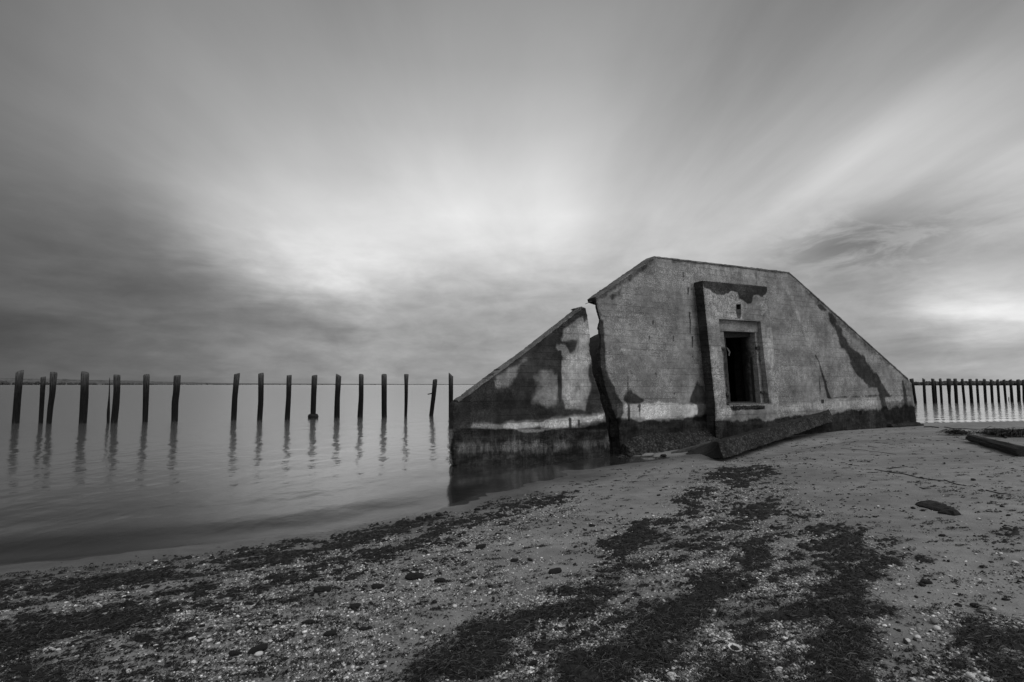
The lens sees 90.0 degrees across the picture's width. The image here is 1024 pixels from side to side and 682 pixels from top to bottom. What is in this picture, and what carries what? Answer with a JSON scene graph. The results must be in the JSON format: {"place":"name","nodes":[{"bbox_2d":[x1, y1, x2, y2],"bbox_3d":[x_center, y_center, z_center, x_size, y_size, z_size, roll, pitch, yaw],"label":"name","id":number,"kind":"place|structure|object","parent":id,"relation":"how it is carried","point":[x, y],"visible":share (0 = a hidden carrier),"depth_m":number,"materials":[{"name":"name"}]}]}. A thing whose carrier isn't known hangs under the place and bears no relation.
{"place":"outdoors","nodes":[
{"label":"outdoors","id":0,"kind":"place"},
{"bbox_2d":[0,378,474,384],"bbox_3d":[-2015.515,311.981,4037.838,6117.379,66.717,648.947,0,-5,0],"label":"hills","id":1,"kind":"structure","parent":0,"point":[66,381],"depth_m":4002.60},
{"bbox_2d":[0,381,441,384],"bbox_3d":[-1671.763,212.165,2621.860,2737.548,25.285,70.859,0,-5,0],"label":"woods","id":2,"kind":"object","parent":1,"relation":"on","point":[24,383],"visible":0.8,"depth_m":2613.88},
{"bbox_2d":[0,421,1023,681],"bbox_3d":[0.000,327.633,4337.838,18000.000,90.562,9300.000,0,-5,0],"label":"beach","id":3,"kind":"structure","parent":0,"point":[100,547],"depth_m":5.01,"materials":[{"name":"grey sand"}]},
{"bbox_2d":[9,665,33,673],"bbox_3d":[-2.413,1.617,2.516,0.098,0.041,0.048,4,0,-5],"label":"dark lump","id":4,"kind":"object","parent":3,"relation":"on","point":[18,668],"visible":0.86,"depth_m":2.51,"materials":[{"name":"black stone"}]},
{"bbox_2d":[125,641,135,645],"bbox_3d":[-2.075,1.649,2.788,0.050,0.026,0.035,1,-5,-9],"label":"pebble","id":5,"kind":"object","parent":3,"relation":"on","point":[131,642],"visible":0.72,"depth_m":2.78,"materials":[{"name":"grey stone"}]},
{"bbox_2d":[229,650,241,655],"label":"dark lump","id":6,"kind":"object","parent":3,"relation":"on","point":[234,652],"visible":1,"depth_m":2.65,"materials":[{"name":"black stone"}]},
{"bbox_2d":[248,643,267,653],"bbox_3d":[-1.332,1.617,2.684,0.099,0.040,0.046,-14,2,-18],"label":"dark lump","id":7,"kind":"object","parent":3,"relation":"on","point":[260,647],"visible":0.88,"depth_m":2.67,"materials":[{"name":"black stone"}]},
{"bbox_2d":[255,651,262,656],"bbox_3d":[-1.305,1.615,2.642,0.032,0.024,0.043,-9,-18,44],"label":"pebble","id":8,"kind":"object","parent":3,"relation":"on","point":[258,653],"visible":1,"depth_m":2.63,"materials":[{"name":"white stone"}]},
{"bbox_2d":[302,619,314,624],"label":"dark lump","id":9,"kind":"object","parent":3,"relation":"on","point":[307,621],"visible":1,"depth_m":3.02,"materials":[{"name":"black stone"}]},
{"bbox_2d":[313,586,330,592],"bbox_3d":[-1.325,1.738,3.578,0.118,0.048,0.055,4,-12,-11],"label":"dark lump","id":10,"kind":"object","parent":3,"relation":"on","point":[323,589],"visible":0.97,"depth_m":3.56,"materials":[{"name":"black stone"}]},
{"bbox_2d":[323,630,336,635],"bbox_3d":[-1.016,1.635,2.860,0.078,0.033,0.038,1,-2,-17],"label":"dark lump","id":11,"kind":"object","parent":3,"relation":"on","point":[330,632],"visible":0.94,"depth_m":2.85,"materials":[{"name":"black stone"}]},
{"bbox_2d":[347,603,360,608],"bbox_3d":[-1.008,1.697,3.275,0.086,0.036,0.042,-5,-9,-6],"label":"dark lump","id":12,"kind":"object","parent":3,"relation":"on","point":[357,605],"visible":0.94,"depth_m":3.27,"materials":[{"name":"black stone"}]},
{"bbox_2d":[359,626,367,630],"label":"dark lump","id":13,"kind":"object","parent":3,"relation":"on","point":[363,628],"visible":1,"depth_m":2.93,"materials":[{"name":"black stone"}]},
{"bbox_2d":[371,583,384,589],"bbox_3d":[-0.952,1.744,3.637,0.096,0.042,0.049,8,0,-22],"label":"dark lump","id":14,"kind":"object","parent":3,"relation":"on","point":[374,586],"visible":1,"depth_m":3.62,"materials":[{"name":"black stone"}]},
{"bbox_2d":[405,572,423,579],"bbox_3d":[-0.726,1.755,3.817,0.139,0.056,0.065,0,-5,-6],"label":"dark lump","id":15,"kind":"object","parent":3,"relation":"on","point":[414,575],"visible":0.99,"depth_m":3.80,"materials":[{"name":"black stone"}]},
{"bbox_2d":[434,578,445,581],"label":"dark lump","id":16,"kind":"object","parent":3,"relation":"on","point":[439,579],"visible":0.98,"depth_m":3.71,"materials":[{"name":"black stone"}]},
{"bbox_2d":[476,544,485,548],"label":"dark lump","id":17,"kind":"object","parent":3,"relation":"on","point":[479,546],"visible":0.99,"depth_m":4.59,"materials":[{"name":"black stone"}]},
{"bbox_2d":[0,464,1023,681],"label":"seaweed mat","id":18,"kind":"object","parent":3,"relation":"on","point":[491,653],"visible":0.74,"depth_m":3.67,"materials":[{"name":"black plant"}]},
{"bbox_2d":[0,460,1023,681],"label":"seaweed strands","id":19,"kind":"object","parent":3,"relation":"on","point":[606,672],"visible":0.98,"depth_m":2.97},
{"bbox_2d":[0,427,1023,681],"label":"seaweed scraps","id":20,"kind":"object","parent":3,"relation":"on","point":[346,625],"visible":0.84,"depth_m":2.94,"materials":[{"name":"black plant"}]},
{"bbox_2d":[0,437,1023,681],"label":"dark crumbs","id":21,"kind":"object","parent":3,"relation":"on","point":[586,593],"visible":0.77,"depth_m":3.39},
{"bbox_2d":[448,307,609,466],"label":"broken wing wall","id":22,"kind":"structure","parent":3,"relation":"on","point":[538,398],"depth_m":10.96,"materials":[{"name":"concrete"}]},
{"bbox_2d":[529,660,537,665],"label":"dark lump","id":23,"kind":"object","parent":3,"relation":"on","point":[531,663],"visible":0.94,"depth_m":2.48,"materials":[{"name":"black stone"}]},
{"bbox_2d":[548,567,561,573],"bbox_3d":[0.323,1.726,3.838,0.112,0.045,0.052,1,-3,-29],"label":"dark lump","id":24,"kind":"object","parent":3,"relation":"on","point":[557,570],"visible":1,"depth_m":3.82,"materials":[{"name":"black stone"}]},
{"bbox_2d":[641,453,654,456],"bbox_3d":[3.035,2.549,11.450,0.334,0.090,0.157,-5,4,-18],"label":"concrete chunk","id":25,"kind":"object","parent":3,"relation":"on","point":[647,454],"visible":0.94,"depth_m":11.39,"materials":[{"name":"grey concrete"}]},
{"bbox_2d":[666,672,676,677],"bbox_3d":[0.730,1.535,2.348,0.050,0.025,0.036,-8,3,-7],"label":"pebble","id":26,"kind":"object","parent":3,"relation":"on","point":[669,674],"visible":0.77,"depth_m":2.34,"materials":[{"name":"white stone"}]},
{"bbox_2d":[671,441,710,453],"bbox_3d":[4.260,2.479,11.863,1.379,0.276,0.357,2,-5,-27],"label":"concrete plate","id":27,"kind":"object","parent":3,"relation":"on","point":[689,448],"visible":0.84,"depth_m":11.77,"materials":[{"name":"grey concrete"}]},
{"bbox_2d":[728,643,742,651],"bbox_3d":[1.116,1.535,2.560,0.068,0.011,0.049,5,17,15],"label":"clam shell","id":28,"kind":"object","parent":3,"relation":"on","point":[730,645],"visible":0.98,"depth_m":2.56},
{"bbox_2d":[586,256,923,455],"bbox_3d":[7.573,0.719,15.517,13.946,5.427,2.719,2,-5,-27],"label":"bunker","id":29,"kind":"object","parent":3,"relation":"on","point":[685,353],"visible":0.82,"depth_m":13.33,"materials":[{"name":"concrete"}]},
{"bbox_2d":[686,409,833,457],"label":"concrete slab","id":30,"kind":"structure","parent":3,"relation":"on","point":[730,446],"depth_m":11.57,"materials":[{"name":"black concrete"}]},
{"bbox_2d":[874,469,942,480],"bbox_3d":[5.720,1.931,7.383,0.104,0.045,1.132,0,-5,-5],"label":"driftwood stick","id":31,"kind":"object","parent":3,"relation":"on","point":[906,474],"visible":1,"depth_m":7.48,"materials":[{"name":"black wood"}]},
{"bbox_2d":[920,579,932,583],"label":"dark lump","id":32,"kind":"object","parent":3,"relation":"on","point":[924,581],"visible":0.93,"depth_m":3.34,"materials":[{"name":"black stone"}]},
{"bbox_2d":[930,618,939,623],"bbox_3d":[2.327,1.540,2.815,0.059,0.031,0.041,2,-5,-24],"label":"pebble","id":33,"kind":"object","parent":3,"relation":"on","point":[934,620],"visible":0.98,"depth_m":2.80,"materials":[{"name":"grey stone"}]},
{"bbox_2d":[933,625,940,630],"bbox_3d":[2.267,1.531,2.731,0.035,0.026,0.047,-4,-7,45],"label":"pebble","id":34,"kind":"object","parent":3,"relation":"on","point":[936,627],"visible":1,"depth_m":2.72,"materials":[{"name":"white stone"}]},
{"bbox_2d":[915,500,960,515],"bbox_3d":[4.495,1.767,5.440,0.284,0.094,0.747,-2,-5,26],"label":"rock","id":35,"kind":"object","parent":3,"relation":"on","point":[941,508],"visible":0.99,"depth_m":5.33,"materials":[{"name":"black stone"}]},
{"bbox_2d":[939,428,979,435],"bbox_3d":[11.309,2.292,12.947,0.968,0.173,0.771,-3,-6,34],"label":"reed tuft","id":36,"kind":"object","parent":3,"relation":"on","point":[957,432],"visible":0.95,"depth_m":12.92,"materials":[{"name":"black plant"}]},
{"bbox_2d":[965,672,974,677],"bbox_3d":[2.043,1.490,2.282,0.029,0.021,0.038,0,-3,-3],"label":"pebble","id":37,"kind":"object","parent":3,"relation":"on","point":[970,674],"visible":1,"depth_m":2.28,"materials":[{"name":"white stone"}]},
{"bbox_2d":[969,602,980,607],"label":"dark lump","id":38,"kind":"object","parent":3,"relation":"on","point":[972,604],"visible":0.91,"depth_m":2.99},
{"bbox_2d":[982,676,990,680],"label":"pebble","id":39,"kind":"object","parent":3,"relation":"on","point":[986,678],"visible":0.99,"depth_m":2.25,"materials":[{"name":"white stone"}]},
{"bbox_2d":[965,434,1023,456],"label":"driftwood log","id":40,"kind":"object","parent":3,"relation":"on","point":[1014,449],"visible":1,"depth_m":9.67,"materials":[{"name":"black wood"}]},
{"bbox_2d":[976,426,1023,437],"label":"reed tuft","id":41,"kind":"object","parent":3,"relation":"on","point":[1012,432],"visible":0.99,"depth_m":12.23,"materials":[{"name":"black plant"}]},
{"bbox_2d":[0,385,1023,534],"bbox_3d":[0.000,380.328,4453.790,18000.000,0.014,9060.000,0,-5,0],"label":"water","id":42,"kind":"structure","parent":0,"point":[204,454],"depth_m":12.46,"materials":[{"name":"grey liquid"}]},
{"bbox_2d":[12,370,23,423],"bbox_3d":[-20.545,2.657,21.262,0.254,2.909,0.247,0,-5,0],"label":"timber pile","id":43,"kind":"object","parent":42,"relation":"in","point":[19,375],"visible":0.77,"depth_m":21.23,"materials":[{"name":"black wood"}]},
{"bbox_2d":[38,376,45,422],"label":"timber pile","id":44,"kind":"object","parent":42,"relation":"in","point":[42,396],"visible":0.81,"depth_m":21.23,"materials":[{"name":"black wood"}]},
{"bbox_2d":[46,372,56,422],"bbox_3d":[-19.142,2.694,21.257,0.259,2.834,0.231,0,-5,0],"label":"timber pile","id":45,"kind":"object","parent":42,"relation":"in","point":[52,386],"visible":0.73,"depth_m":21.23,"materials":[{"name":"black wood"}]},
{"bbox_2d":[79,371,88,422],"bbox_3d":[-17.940,2.696,21.428,0.318,2.859,0.279,0,-5,0],"label":"timber pile","id":46,"kind":"object","parent":42,"relation":"in","point":[84,397],"visible":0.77,"depth_m":21.38,"materials":[{"name":"black wood"}]},
{"bbox_2d":[107,377,109,422],"bbox_3d":[-16.941,2.828,21.536,0.158,2.614,0.109,0,-5,0],"label":"splintered stake","id":47,"kind":"object","parent":42,"relation":"in","point":[108,413],"visible":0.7,"depth_m":21.51,"materials":[{"name":"black wood"}]},
{"bbox_2d":[111,374,119,422],"bbox_3d":[-16.783,2.780,21.658,0.280,2.729,0.242,0,-5,0],"label":"timber pile","id":48,"kind":"object","parent":42,"relation":"in","point":[116,399],"visible":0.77,"depth_m":21.62,"materials":[{"name":"black wood"}]},
{"bbox_2d":[142,374,149,421],"bbox_3d":[-15.728,2.793,21.959,0.289,2.754,0.253,0,-5,0],"label":"timber pile","id":49,"kind":"object","parent":42,"relation":"in","point":[146,379],"visible":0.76,"depth_m":21.91,"materials":[{"name":"black wood"}]},
{"bbox_2d":[171,375,180,421],"bbox_3d":[-14.727,2.850,22.393,0.293,2.715,0.269,0,-5,0],"label":"timber pile","id":50,"kind":"object","parent":42,"relation":"in","point":[175,397],"visible":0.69,"depth_m":22.34,"materials":[{"name":"black wood"}]},
{"bbox_2d":[231,373,239,419],"bbox_3d":[-12.614,2.871,23.320,0.298,2.830,0.255,0,-5,0],"label":"timber pile","id":51,"kind":"object","parent":42,"relation":"in","point":[235,396],"visible":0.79,"depth_m":23.27,"materials":[{"name":"black wood"}]},
{"bbox_2d":[257,373,263,419],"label":"timber pile","id":52,"kind":"object","parent":42,"relation":"in","point":[260,395],"visible":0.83,"depth_m":23.41,"materials":[{"name":"black wood"}]},
{"bbox_2d":[285,375,291,419],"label":"timber pile","id":53,"kind":"object","parent":42,"relation":"in","point":[288,396],"visible":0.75,"depth_m":23.61,"materials":[{"name":"black wood"}]},
{"bbox_2d":[308,375,318,418],"bbox_3d":[-9.491,3.002,24.485,0.473,2.766,0.464,-3,-6,34],"label":"timber pile","id":54,"kind":"object","parent":42,"relation":"in","point":[312,414],"visible":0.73,"depth_m":24.41,"materials":[{"name":"black wood"}]},
{"bbox_2d":[334,374,340,417],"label":"timber pile","id":55,"kind":"object","parent":42,"relation":"in","point":[337,397],"visible":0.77,"depth_m":24.72,"materials":[{"name":"black wood"}]},
{"bbox_2d":[357,374,363,416],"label":"timber pile","id":56,"kind":"object","parent":42,"relation":"in","point":[361,395],"visible":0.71,"depth_m":25.52,"materials":[{"name":"black wood"}]},
{"bbox_2d":[381,374,386,416],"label":"timber pile","id":57,"kind":"object","parent":42,"relation":"in","point":[384,394],"visible":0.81,"depth_m":25.29,"materials":[{"name":"black wood"}]},
{"bbox_2d":[404,374,408,416],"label":"timber pile","id":58,"kind":"object","parent":42,"relation":"in","point":[406,376],"visible":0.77,"depth_m":25.73,"materials":[{"name":"black wood"}]},
{"bbox_2d":[428,379,436,415],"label":"timber pile","id":59,"kind":"object","parent":42,"relation":"in","point":[433,396],"visible":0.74,"depth_m":26.38,"materials":[{"name":"black wood"}]},
{"bbox_2d":[449,373,452,406],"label":"timber pile","id":60,"kind":"object","parent":42,"relation":"in","point":[450,388],"visible":0.56,"depth_m":26.14,"materials":[{"name":"black wood"}]},
{"bbox_2d":[909,378,916,402],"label":"timber pile","id":61,"kind":"object","parent":42,"relation":"in","point":[913,389],"visible":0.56,"depth_m":44.13,"materials":[{"name":"black wood"}]},
{"bbox_2d":[922,378,926,402],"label":"timber pile","id":62,"kind":"object","parent":42,"relation":"in","point":[924,390],"visible":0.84,"depth_m":43.69,"materials":[{"name":"black wood"}]},
{"bbox_2d":[931,378,935,402],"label":"timber pile","id":63,"kind":"object","parent":42,"relation":"in","point":[933,391],"visible":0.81,"depth_m":43.67,"materials":[{"name":"black wood"}]},
{"bbox_2d":[939,378,942,402],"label":"timber pile","id":64,"kind":"object","parent":42,"relation":"in","point":[940,389],"visible":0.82,"depth_m":43.68,"materials":[{"name":"black wood"}]},
{"bbox_2d":[946,378,950,402],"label":"timber pile","id":65,"kind":"object","parent":42,"relation":"in","point":[948,382],"visible":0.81,"depth_m":44.15,"materials":[{"name":"black wood"}]},
{"bbox_2d":[953,378,957,402],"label":"timber pile","id":66,"kind":"object","parent":42,"relation":"in","point":[955,390],"visible":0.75,"depth_m":44.16,"materials":[{"name":"black wood"}]},
{"bbox_2d":[961,379,965,402],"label":"timber pile","id":67,"kind":"object","parent":42,"relation":"in","point":[963,390],"visible":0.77,"depth_m":44.67,"materials":[{"name":"black wood"}]},
{"bbox_2d":[914,380,1021,384],"bbox_3d":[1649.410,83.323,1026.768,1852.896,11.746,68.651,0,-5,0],"label":"trees","id":68,"kind":"object","parent":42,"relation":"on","point":[965,383],"visible":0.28,"depth_m":997.55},
{"bbox_2d":[968,379,973,402],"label":"timber pile","id":69,"kind":"object","parent":42,"relation":"in","point":[970,390],"visible":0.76,"depth_m":44.66,"materials":[{"name":"black wood"}]},
{"bbox_2d":[975,379,979,402],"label":"timber pile","id":70,"kind":"object","parent":42,"relation":"in","point":[977,391],"visible":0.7,"depth_m":45.18,"materials":[{"name":"black wood"}]},
{"bbox_2d":[983,379,986,402],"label":"timber pile","id":71,"kind":"object","parent":42,"relation":"in","point":[984,391],"visible":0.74,"depth_m":45.70,"materials":[{"name":"black wood"}]},
{"bbox_2d":[990,379,993,402],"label":"timber pile","id":72,"kind":"object","parent":42,"relation":"in","point":[991,391],"visible":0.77,"depth_m":45.70,"materials":[{"name":"black wood"}]},
{"bbox_2d":[996,379,999,401],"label":"timber pile","id":73,"kind":"object","parent":42,"relation":"in","point":[998,390],"visible":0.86,"depth_m":46.26,"materials":[{"name":"black wood"}]},
{"bbox_2d":[1003,379,1006,401],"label":"timber pile","id":74,"kind":"object","parent":42,"relation":"in","point":[1004,390],"visible":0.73,"depth_m":46.80,"materials":[{"name":"black wood"}]},
{"bbox_2d":[1009,379,1013,401],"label":"timber pile","id":75,"kind":"object","parent":42,"relation":"in","point":[1011,391],"visible":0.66,"depth_m":47.36,"materials":[{"name":"black wood"}]},
{"bbox_2d":[1016,379,1020,401],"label":"timber pile","id":76,"kind":"object","parent":42,"relation":"in","point":[1018,390],"visible":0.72,"depth_m":47.92,"materials":[{"name":"black wood"}]},
{"bbox_2d":[1022,379,1023,401],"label":"timber pile","id":77,"kind":"object","parent":42,"relation":"in","point":[1023,390],"visible":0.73,"depth_m":47.98,"materials":[{"name":"black wood"}]},
{"bbox_2d":[0,0,1023,383],"label":"sky","id":78,"kind":"structure","parent":0,"point":[199,191],"materials":[{"name":"grey"}]}
]}

